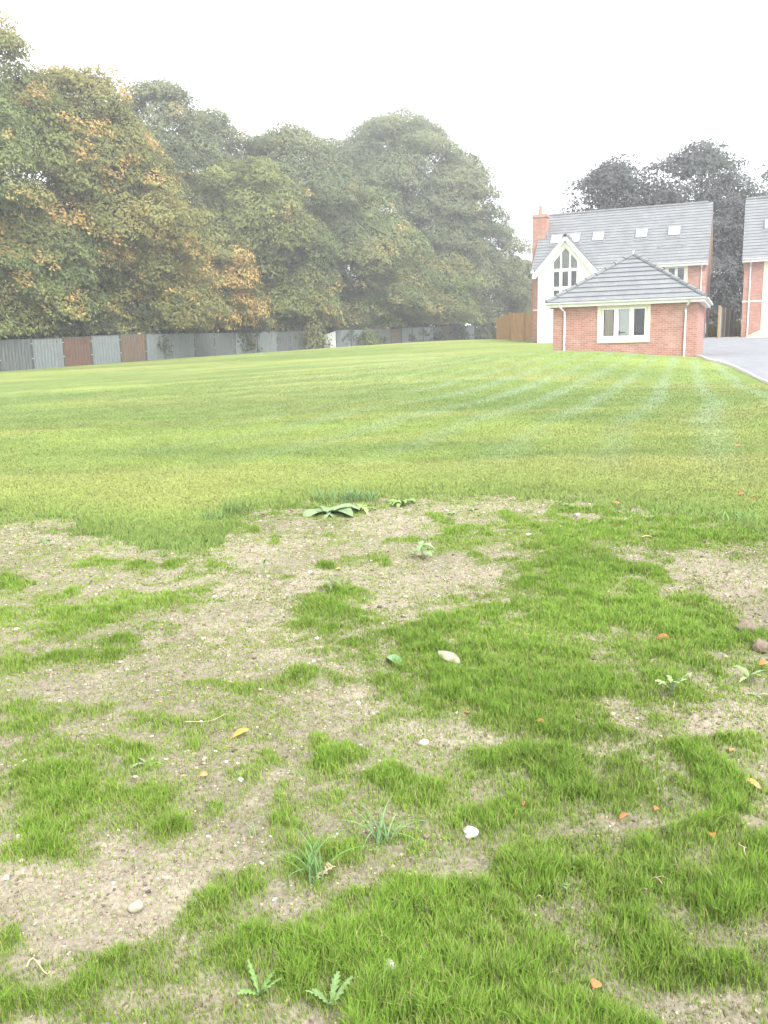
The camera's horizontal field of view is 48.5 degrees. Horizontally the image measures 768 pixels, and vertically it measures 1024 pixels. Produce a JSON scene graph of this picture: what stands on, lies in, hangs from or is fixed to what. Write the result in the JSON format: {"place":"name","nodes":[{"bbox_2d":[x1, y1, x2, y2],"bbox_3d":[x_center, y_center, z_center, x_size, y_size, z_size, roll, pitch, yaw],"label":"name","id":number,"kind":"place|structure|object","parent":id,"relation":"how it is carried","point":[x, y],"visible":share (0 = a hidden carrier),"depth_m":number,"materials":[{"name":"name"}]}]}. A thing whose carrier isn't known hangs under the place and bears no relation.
{"place":"outdoors","nodes":[
{"label":"outdoors","id":0,"kind":"place"},
{"bbox_2d":[0,339,767,1023],"bbox_3d":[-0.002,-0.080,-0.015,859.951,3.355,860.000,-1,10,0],"label":"ground","id":1,"kind":"structure","parent":0,"point":[90,379],"depth_m":4.43,"materials":[{"name":"soil"}]},
{"bbox_2d":[0,301,32,347],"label":"bush","id":2,"kind":"object","parent":1,"relation":"on","point":[9,338],"visible":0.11,"depth_m":57.07,"materials":[{"name":"green plant"}]},
{"bbox_2d":[0,304,63,366],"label":"bush","id":3,"kind":"object","parent":1,"relation":"on","point":[33,337],"visible":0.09,"depth_m":58.33,"materials":[{"name":"green plant"}]},
{"bbox_2d":[26,958,50,973],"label":"dry twig","id":4,"kind":"object","parent":1,"relation":"on","point":[38,964],"visible":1,"depth_m":2.19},
{"bbox_2d":[0,78,82,338],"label":"tree","id":5,"kind":"object","parent":1,"relation":"on","point":[8,113],"visible":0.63,"depth_m":54.19,"materials":[{"name":"green plant"}]},
{"bbox_2d":[0,201,103,337],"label":"tree","id":6,"kind":"object","parent":1,"relation":"on","point":[19,304],"visible":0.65,"depth_m":56.67,"materials":[{"name":"green plant"}]},
{"bbox_2d":[21,302,93,357],"bbox_3d":[-25.177,-12.913,60.656,8.437,5.586,6.675,-1,10,0],"label":"bush","id":7,"kind":"object","parent":1,"relation":"on","point":[64,331],"visible":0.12,"depth_m":59.90,"materials":[{"name":"green plant"}]},
{"bbox_2d":[0,5,122,337],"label":"tree","id":8,"kind":"object","parent":1,"relation":"on","point":[7,43],"visible":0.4,"depth_m":58.21,"materials":[{"name":"green plant"}]},
{"bbox_2d":[0,206,143,334],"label":"tree","id":9,"kind":"object","parent":1,"relation":"on","point":[69,246],"visible":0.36,"depth_m":59.30,"materials":[{"name":"green plant"}]},
{"bbox_2d":[51,299,106,364],"bbox_3d":[-24.709,-13.588,63.390,8.470,5.724,7.013,-1,10,0],"label":"bush","id":10,"kind":"object","parent":1,"relation":"on","point":[79,329],"visible":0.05,"depth_m":61.64,"materials":[{"name":"green plant"}]},
{"bbox_2d":[61,304,131,351],"bbox_3d":[-22.983,-13.596,64.670,8.077,5.106,6.858,-1,10,0],"label":"bush","id":11,"kind":"object","parent":1,"relation":"on","point":[109,325],"visible":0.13,"depth_m":63.00,"materials":[{"name":"green plant"}]},
{"bbox_2d":[0,61,196,362],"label":"tree","id":12,"kind":"object","parent":1,"relation":"on","point":[132,159],"visible":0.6,"depth_m":61.21,"materials":[{"name":"green plant"}]},
{"bbox_2d":[128,900,143,912],"bbox_3d":[-0.714,1.137,2.451,0.045,0.032,0.040,-17,-2,-22],"label":"stone","id":13,"kind":"object","parent":1,"relation":"on","point":[135,906],"visible":0.98,"depth_m":2.44,"materials":[{"name":"stone"}]},
{"bbox_2d":[101,296,171,356],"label":"bush","id":14,"kind":"object","parent":1,"relation":"on","point":[142,306],"visible":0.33,"depth_m":65.55,"materials":[{"name":"green plant"}]},
{"bbox_2d":[131,757,160,767],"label":"thistle","id":15,"kind":"object","parent":1,"relation":"on","point":[143,760],"visible":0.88,"depth_m":3.33,"materials":[{"name":"green plant"}]},
{"bbox_2d":[76,188,242,357],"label":"tree","id":16,"kind":"object","parent":1,"relation":"on","point":[178,279],"visible":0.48,"depth_m":66.59,"materials":[{"name":"green plant"}]},
{"bbox_2d":[156,323,177,353],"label":"bush","id":17,"kind":"object","parent":1,"relation":"on","point":[167,332],"visible":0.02,"depth_m":71.82,"materials":[{"name":"green plant"}]},
{"bbox_2d":[101,76,251,253],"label":"tree","id":18,"kind":"object","parent":1,"relation":"on","point":[162,95],"visible":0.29,"depth_m":83.88,"materials":[{"name":"green plant"}]},
{"bbox_2d":[165,320,210,348],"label":"bush","id":19,"kind":"object","parent":1,"relation":"on","point":[186,330],"visible":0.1,"depth_m":74.78,"materials":[{"name":"green plant"}]},
{"bbox_2d":[200,509,233,519],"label":"grass tuft","id":20,"kind":"object","parent":1,"relation":"on","point":[212,516],"visible":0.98,"depth_m":8.27,"materials":[{"name":"green plant"}]},
{"bbox_2d":[173,106,263,231],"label":"tree","id":21,"kind":"object","parent":1,"relation":"on","point":[226,132],"visible":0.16,"depth_m":91.94,"materials":[{"name":"green plant"}]},
{"bbox_2d":[165,244,276,332],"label":"tree","id":22,"kind":"object","parent":1,"relation":"on","point":[241,302],"visible":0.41,"depth_m":77.16,"materials":[{"name":"green plant"}]},
{"bbox_2d":[180,314,264,352],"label":"bush","id":23,"kind":"object","parent":1,"relation":"on","point":[241,330],"visible":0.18,"depth_m":80.31,"materials":[{"name":"green plant"}]},
{"bbox_2d":[218,496,254,514],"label":"grass tuft","id":24,"kind":"object","parent":1,"relation":"on","point":[231,509],"visible":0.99,"depth_m":8.51,"materials":[{"name":"green plant"}]},
{"bbox_2d":[0,325,474,371],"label":"hoarding fence","id":25,"kind":"object","parent":1,"relation":"on","point":[17,354],"visible":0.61,"depth_m":65.80,"materials":[{"name":"metal"}]},
{"bbox_2d":[324,331,335,347],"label":"board","id":26,"kind":"object","parent":25,"relation":"attached to","point":[333,336],"visible":0.5,"depth_m":92.50,"materials":[{"name":"white"}]},
{"bbox_2d":[230,728,248,738],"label":"fallen leaf","id":27,"kind":"object","parent":1,"relation":"on","point":[239,731],"visible":1,"depth_m":3.55,"materials":[{"name":"plant"}]},
{"bbox_2d":[241,820,263,838],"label":"grass tuft","id":28,"kind":"object","parent":1,"relation":"on","point":[253,829],"visible":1,"depth_m":2.80,"materials":[{"name":"green plant"}]},
{"bbox_2d":[175,154,333,331],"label":"tree","id":29,"kind":"object","parent":1,"relation":"on","point":[265,174],"visible":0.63,"depth_m":84.11,"materials":[{"name":"green plant"}]},
{"bbox_2d":[235,319,281,351],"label":"bush","id":30,"kind":"object","parent":1,"relation":"on","point":[262,328],"visible":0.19,"depth_m":83.51,"materials":[{"name":"green plant"}]},
{"bbox_2d":[237,959,281,995],"bbox_3d":[-0.304,1.157,2.103,0.109,0.076,0.084,-1,10,0],"label":"thistle","id":31,"kind":"object","parent":1,"relation":"on","point":[251,971],"visible":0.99,"depth_m":2.11,"materials":[{"name":"green plant"}]},
{"bbox_2d":[253,321,310,344],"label":"bush","id":32,"kind":"object","parent":1,"relation":"on","point":[285,329],"visible":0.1,"depth_m":88.33,"materials":[{"name":"green plant"}]},
{"bbox_2d":[235,206,354,329],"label":"tree","id":33,"kind":"object","parent":1,"relation":"on","point":[331,304],"visible":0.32,"depth_m":88.78,"materials":[{"name":"green plant"}]},
{"bbox_2d":[279,320,334,347],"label":"bush","id":34,"kind":"object","parent":1,"relation":"on","point":[304,341],"visible":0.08,"depth_m":90.59,"materials":[{"name":"green plant"}]},
{"bbox_2d":[226,121,388,295],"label":"tree","id":35,"kind":"object","parent":1,"relation":"on","point":[325,185],"visible":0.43,"depth_m":93.08,"materials":[{"name":"green plant"}]},
{"bbox_2d":[264,822,360,884],"bbox_3d":[-0.212,1.020,2.552,0.311,0.184,0.160,-7,12,-30],"label":"grass tuft","id":36,"kind":"object","parent":1,"relation":"on","point":[313,858],"visible":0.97,"depth_m":2.56,"materials":[{"name":"green plant"}]},
{"bbox_2d":[290,310,336,348],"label":"bush","id":37,"kind":"object","parent":1,"relation":"on","point":[313,330],"visible":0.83,"depth_m":89.04,"materials":[{"name":"green plant"}]},
{"bbox_2d":[311,862,335,879],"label":"dead leaf","id":38,"kind":"object","parent":1,"relation":"on","point":[325,871],"visible":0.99,"depth_m":2.57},
{"bbox_2d":[305,971,352,1006],"bbox_3d":[-0.140,1.163,2.065,0.081,0.076,0.121,7,13,38],"label":"thistle","id":39,"kind":"object","parent":1,"relation":"on","point":[334,986],"visible":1,"depth_m":2.08,"materials":[{"name":"green plant"}]},
{"bbox_2d":[303,503,359,517],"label":"dock plant","id":40,"kind":"object","parent":1,"relation":"on","point":[341,510],"visible":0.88,"depth_m":8.31,"materials":[{"name":"green plant"}]},
{"bbox_2d":[320,577,342,589],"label":"weed","id":41,"kind":"object","parent":1,"relation":"on","point":[335,581],"visible":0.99,"depth_m":5.61,"materials":[{"name":"green plant"}]},
{"bbox_2d":[303,135,367,276],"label":"tree","id":42,"kind":"object","parent":1,"relation":"on","point":[344,148],"visible":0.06,"depth_m":110.92,"materials":[{"name":"green plant"}]},
{"bbox_2d":[308,483,363,504],"bbox_3d":[-0.468,-0.220,9.113,0.803,0.183,0.658,8,14,41],"label":"grass tuft","id":43,"kind":"object","parent":1,"relation":"on","point":[333,494],"visible":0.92,"depth_m":9.03,"materials":[{"name":"green plant"}]},
{"bbox_2d":[321,321,360,347],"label":"bush","id":44,"kind":"object","parent":1,"relation":"on","point":[331,329],"visible":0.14,"depth_m":94.75,"materials":[{"name":"green plant"}]},
{"bbox_2d":[324,321,375,345],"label":"bush","id":45,"kind":"object","parent":1,"relation":"on","point":[355,327],"visible":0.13,"depth_m":96.83,"materials":[{"name":"green plant"}]},
{"bbox_2d":[334,485,379,502],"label":"grass tuft","id":46,"kind":"object","parent":1,"relation":"on","point":[370,496],"visible":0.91,"depth_m":8.98,"materials":[{"name":"green plant"}]},
{"bbox_2d":[349,503,376,513],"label":"dock plant","id":47,"kind":"object","parent":1,"relation":"on","point":[361,506],"visible":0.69,"depth_m":8.47,"materials":[{"name":"green plant"}]},
{"bbox_2d":[345,318,388,344],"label":"bush","id":48,"kind":"object","parent":1,"relation":"on","point":[365,326],"visible":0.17,"depth_m":98.89,"materials":[{"name":"green plant"}]},
{"bbox_2d":[357,327,382,344],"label":"bush","id":49,"kind":"object","parent":1,"relation":"on","point":[368,333],"visible":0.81,"depth_m":96.63,"materials":[{"name":"green plant"}]},
{"bbox_2d":[328,799,432,849],"bbox_3d":[-0.006,0.999,2.731,0.317,0.139,0.270,4,12,27],"label":"grass tuft","id":50,"kind":"object","parent":1,"relation":"on","point":[385,835],"visible":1,"depth_m":2.75,"materials":[{"name":"green plant"}]},
{"bbox_2d":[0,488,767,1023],"bbox_3d":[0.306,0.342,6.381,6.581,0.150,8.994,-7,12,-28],"label":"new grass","id":51,"kind":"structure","parent":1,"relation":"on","point":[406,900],"depth_m":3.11,"materials":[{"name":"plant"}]},
{"bbox_2d":[316,183,460,328],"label":"tree","id":52,"kind":"object","parent":1,"relation":"on","point":[385,227],"visible":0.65,"depth_m":99.16,"materials":[{"name":"green plant"}]},
{"bbox_2d":[382,958,396,974],"bbox_3d":[0.013,1.156,2.159,0.036,0.034,0.050,-4,8,14],"label":"stone","id":53,"kind":"object","parent":1,"relation":"on","point":[390,964],"visible":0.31,"depth_m":2.15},
{"bbox_2d":[387,654,402,664],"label":"green leaf","id":54,"kind":"object","parent":1,"relation":"on","point":[391,657],"visible":0.58,"depth_m":4.31,"materials":[{"name":"plant"}]},
{"bbox_2d":[374,321,416,342],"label":"bush","id":55,"kind":"object","parent":1,"relation":"on","point":[397,327],"visible":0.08,"depth_m":104.11,"materials":[{"name":"green plant"}]},
{"bbox_2d":[387,497,415,506],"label":"weed","id":56,"kind":"object","parent":1,"relation":"on","point":[398,503],"visible":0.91,"depth_m":8.76,"materials":[{"name":"green plant"}]},
{"bbox_2d":[314,105,503,272],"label":"tree","id":57,"kind":"object","parent":1,"relation":"on","point":[414,142],"visible":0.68,"depth_m":109.43,"materials":[{"name":"green plant"}]},
{"bbox_2d":[390,318,429,341],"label":"bush","id":58,"kind":"object","parent":1,"relation":"on","point":[417,324],"visible":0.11,"depth_m":106.33,"materials":[{"name":"green plant"}]},
{"bbox_2d":[345,245,491,326],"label":"tree","id":59,"kind":"object","parent":1,"relation":"on","point":[449,282],"visible":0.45,"depth_m":108.22,"materials":[{"name":"green plant"}]},
{"bbox_2d":[407,541,434,559],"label":"seedling","id":60,"kind":"object","parent":1,"relation":"on","point":[427,551],"visible":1,"depth_m":6.54,"materials":[{"name":"green plant"}]},
{"bbox_2d":[419,739,428,745],"bbox_3d":[0.160,0.925,3.422,0.041,0.026,0.033,-8,12,-28],"label":"stone","id":61,"kind":"object","parent":1,"relation":"on","point":[423,742],"visible":0.99,"depth_m":3.41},
{"bbox_2d":[408,321,449,340],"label":"bush","id":62,"kind":"object","parent":1,"relation":"on","point":[435,333],"visible":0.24,"depth_m":108.50,"materials":[{"name":"green plant"}]},
{"bbox_2d":[438,651,461,664],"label":"fallen leaf","id":63,"kind":"object","parent":1,"relation":"on","point":[447,654],"visible":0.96,"depth_m":4.33,"materials":[{"name":"plant"}]},
{"bbox_2d":[440,324,468,340],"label":"bush","id":64,"kind":"object","parent":1,"relation":"on","point":[464,336],"visible":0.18,"depth_m":111.52,"materials":[{"name":"green plant"}]},
{"bbox_2d":[438,323,471,339],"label":"bush","id":65,"kind":"object","parent":1,"relation":"on","point":[460,330],"visible":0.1,"depth_m":113.65,"materials":[{"name":"green plant"}]},
{"bbox_2d":[408,163,515,325],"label":"tree","id":66,"kind":"object","parent":1,"relation":"on","point":[492,211],"visible":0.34,"depth_m":112.66,"materials":[{"name":"green plant"}]},
{"bbox_2d":[462,826,478,838],"bbox_3d":[0.282,1.046,2.774,0.056,0.039,0.044,0,11,7],"label":"stone","id":67,"kind":"object","parent":1,"relation":"on","point":[470,831],"visible":0.98,"depth_m":2.76,"materials":[{"name":"stone"}]},
{"bbox_2d":[457,323,492,339],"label":"bush","id":68,"kind":"object","parent":1,"relation":"on","point":[481,330],"visible":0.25,"depth_m":117.02,"materials":[{"name":"green plant"}]},
{"bbox_2d":[477,323,495,338],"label":"bush","id":69,"kind":"object","parent":1,"relation":"on","point":[493,333],"visible":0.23,"depth_m":120.55,"materials":[{"name":"green plant"}]},
{"bbox_2d":[464,222,531,327],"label":"tree","id":70,"kind":"object","parent":1,"relation":"on","point":[511,274],"visible":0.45,"depth_m":121.17,"materials":[{"name":"green plant"}]},
{"bbox_2d":[496,312,509,339],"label":"timber fence","id":71,"kind":"object","parent":1,"relation":"on","point":[502,327],"visible":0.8,"depth_m":66.60,"materials":[{"name":"wood"}]},
{"bbox_2d":[493,256,531,313],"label":"tree","id":72,"kind":"object","parent":1,"relation":"on","point":[524,263],"visible":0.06,"depth_m":129.03,"materials":[{"name":"green plant"}]},
{"bbox_2d":[509,312,531,340],"bbox_3d":[10.274,-13.454,62.305,0.139,2.426,3.162,-8,13,-34],"label":"timber fence","id":73,"kind":"object","parent":1,"relation":"on","point":[520,326],"visible":0.66,"depth_m":62.63,"materials":[{"name":"wood"}]},
{"bbox_2d":[546,873,570,890],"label":"thistle","id":74,"kind":"object","parent":1,"relation":"on","point":[565,887],"visible":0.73,"depth_m":2.49,"materials":[{"name":"green plant"}]},
{"bbox_2d":[504,149,680,312],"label":"copper beech","id":75,"kind":"object","parent":1,"relation":"on","point":[606,183],"visible":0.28,"depth_m":77.25,"materials":[{"name":"grey plant"}]},
{"bbox_2d":[591,978,601,988],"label":"fallen leaf","id":76,"kind":"object","parent":1,"relation":"on","point":[594,982],"visible":1,"depth_m":2.10,"materials":[{"name":"plant"}]},
{"bbox_2d":[531,201,712,342],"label":"brick house","id":77,"kind":"structure","parent":1,"relation":"on","point":[569,249],"depth_m":56.00,"materials":[{"name":"grey tile"}]},
{"bbox_2d":[548,234,562,245],"bbox_3d":[11.681,-18.454,57.789,0.940,0.817,0.767,3,11,22],"label":"roof window","id":78,"kind":"structure","parent":77,"relation":"in","point":[555,239],"depth_m":57.77,"materials":[{"name":"white glass"}]},
{"bbox_2d":[552,246,577,338],"bbox_3d":[11.974,-14.451,56.211,1.640,5.870,0.490,3,11,22],"label":"gable window","id":79,"kind":"structure","parent":77,"relation":"in","point":[565,269],"depth_m":55.93,"materials":[{"name":"white plastic"}]},
{"bbox_2d":[569,233,580,243],"bbox_3d":[12.818,-18.393,57.322,0.940,0.817,0.767,3,11,22],"label":"roof window","id":80,"kind":"structure","parent":77,"relation":"in","point":[576,237],"depth_m":57.27,"materials":[{"name":"white glass"}]},
{"bbox_2d":[590,231,604,242],"bbox_3d":[14.268,-18.315,56.727,0.940,0.817,0.767,3,11,22],"label":"roof window","id":81,"kind":"structure","parent":77,"relation":"in","point":[598,236],"depth_m":56.66,"materials":[{"name":"white glass"}]},
{"bbox_2d":[633,228,647,239],"bbox_3d":[16.837,-18.178,55.672,0.940,0.817,0.767,3,11,22],"label":"roof window","id":82,"kind":"structure","parent":77,"relation":"in","point":[641,233],"depth_m":55.60,"materials":[{"name":"white glass"}]},
{"bbox_2d":[666,225,681,237],"bbox_3d":[18.712,-18.078,54.902,0.940,0.817,0.767,3,11,22],"label":"roof window","id":83,"kind":"structure","parent":77,"relation":"in","point":[673,231],"depth_m":54.84,"materials":[{"name":"white glass"}]},
{"bbox_2d":[667,266,685,280],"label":"window","id":84,"kind":"structure","parent":77,"relation":"in","point":[679,271],"depth_m":53.79,"materials":[{"name":"white plastic"}]},
{"bbox_2d":[618,812,628,820],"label":"fallen leaf","id":85,"kind":"object","parent":1,"relation":"on","point":[622,815],"visible":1,"depth_m":2.85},
{"bbox_2d":[543,251,712,356],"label":"garage","id":86,"kind":"structure","parent":1,"relation":"on","point":[633,302],"depth_m":34.49,"materials":[{"name":"red brick"}]},
{"bbox_2d":[601,306,646,338],"bbox_3d":[9.677,-7.640,34.345,1.790,1.230,0.143,3,11,22],"label":"window","id":87,"kind":"structure","parent":86,"relation":"in","point":[623,321],"depth_m":34.40,"materials":[{"name":"white plastic"}]},
{"bbox_2d":[655,672,692,696],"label":"thistle","id":88,"kind":"object","parent":1,"relation":"on","point":[672,683],"visible":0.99,"depth_m":3.77,"materials":[{"name":"green plant"}]},
{"bbox_2d":[621,133,767,327],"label":"copper beech","id":89,"kind":"object","parent":1,"relation":"on","point":[707,161],"visible":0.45,"depth_m":75.16,"materials":[{"name":"grey plant"}]},
{"bbox_2d":[717,305,720,337],"bbox_3d":[20.991,-11.875,53.417,0.150,2.120,0.140,3,11,22],"label":"fence post","id":90,"kind":"object","parent":1,"relation":"on","point":[718,321],"visible":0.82,"depth_m":53.35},
{"bbox_2d":[708,318,740,336],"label":"shrub","id":91,"kind":"object","parent":1,"relation":"on","point":[712,332],"visible":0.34,"depth_m":60.66,"materials":[{"name":"green plant"}]},
{"bbox_2d":[710,317,740,336],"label":"shrub","id":92,"kind":"object","parent":1,"relation":"on","point":[739,320],"visible":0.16,"depth_m":60.48,"materials":[{"name":"green plant"}]},
{"bbox_2d":[709,214,744,325],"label":"copper beech","id":93,"kind":"object","parent":1,"relation":"on","point":[731,288],"visible":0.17,"depth_m":76.11,"materials":[{"name":"black plant"}]},
{"bbox_2d":[719,306,734,337],"bbox_3d":[22.391,-12.242,55.618,0.137,2.176,5.193,5,12,31],"label":"garden fence","id":94,"kind":"object","parent":1,"relation":"on","point":[727,322],"visible":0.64,"depth_m":55.66,"materials":[{"name":"wood"}]},
{"bbox_2d":[696,355,767,384],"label":"kerb","id":95,"kind":"structure","parent":1,"relation":"on","point":[738,369],"depth_m":27.16,"materials":[{"name":"concrete"}]},
{"bbox_2d":[711,506,760,522],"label":"grass tuft","id":96,"kind":"object","parent":1,"relation":"on","point":[736,514],"visible":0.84,"depth_m":7.58,"materials":[{"name":"green plant"}]},
{"bbox_2d":[715,151,767,320],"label":"copper beech","id":97,"kind":"object","parent":1,"relation":"on","point":[766,179],"visible":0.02,"depth_m":82.05,"materials":[{"name":"black plant"}]},
{"bbox_2d":[735,619,759,634],"bbox_3d":[1.976,0.643,4.643,0.141,0.114,0.128,11,16,-6],"label":"earth clod","id":98,"kind":"object","parent":1,"relation":"on","point":[752,624],"visible":0.62,"depth_m":4.62,"materials":[{"name":"soil"}]},
{"bbox_2d":[733,664,767,682],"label":"thistle","id":99,"kind":"object","parent":1,"relation":"on","point":[745,670],"visible":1,"depth_m":3.98,"materials":[{"name":"green plant"}]},
{"bbox_2d":[741,196,767,336],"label":"neighbour house","id":100,"kind":"structure","parent":1,"relation":"on","point":[755,285],"depth_m":52.37,"materials":[{"name":"red brick"}]},
{"bbox_2d":[763,219,767,230],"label":"roof window","id":101,"kind":"structure","parent":100,"relation":"in","point":[766,220],"depth_m":52.74,"materials":[{"name":"white glass"}]},
{"bbox_2d":[744,777,765,792],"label":"fallen leaf","id":102,"kind":"object","parent":1,"relation":"on","point":[757,783],"visible":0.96,"depth_m":3.01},
{"bbox_2d":[746,328,767,337],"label":"sand heap","id":103,"kind":"object","parent":1,"relation":"on","point":[762,332],"visible":0.94,"depth_m":50.48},
{"bbox_2d":[746,691,767,698],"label":"thistle","id":104,"kind":"object","parent":1,"relation":"on","point":[757,695],"visible":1,"depth_m":3.84,"materials":[{"name":"green plant"}]},
{"bbox_2d":[752,638,767,653],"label":"earth clod","id":105,"kind":"object","parent":1,"relation":"on","point":[759,645],"visible":0.82,"depth_m":4.36,"materials":[{"name":"soil"}]},
{"bbox_2d":[0,350,767,561],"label":"mown grass","id":106,"kind":"structure","parent":0,"point":[94,527],"depth_m":12.40,"materials":[{"name":"plant"}]},
{"bbox_2d":[0,0,767,327],"label":"sky","id":107,"kind":"structure","parent":0,"point":[541,90],"materials":[{"name":"white"}]},
{"bbox_2d":[702,337,767,379],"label":"driveway","id":108,"kind":"structure","parent":0,"point":[750,355],"depth_m":38.51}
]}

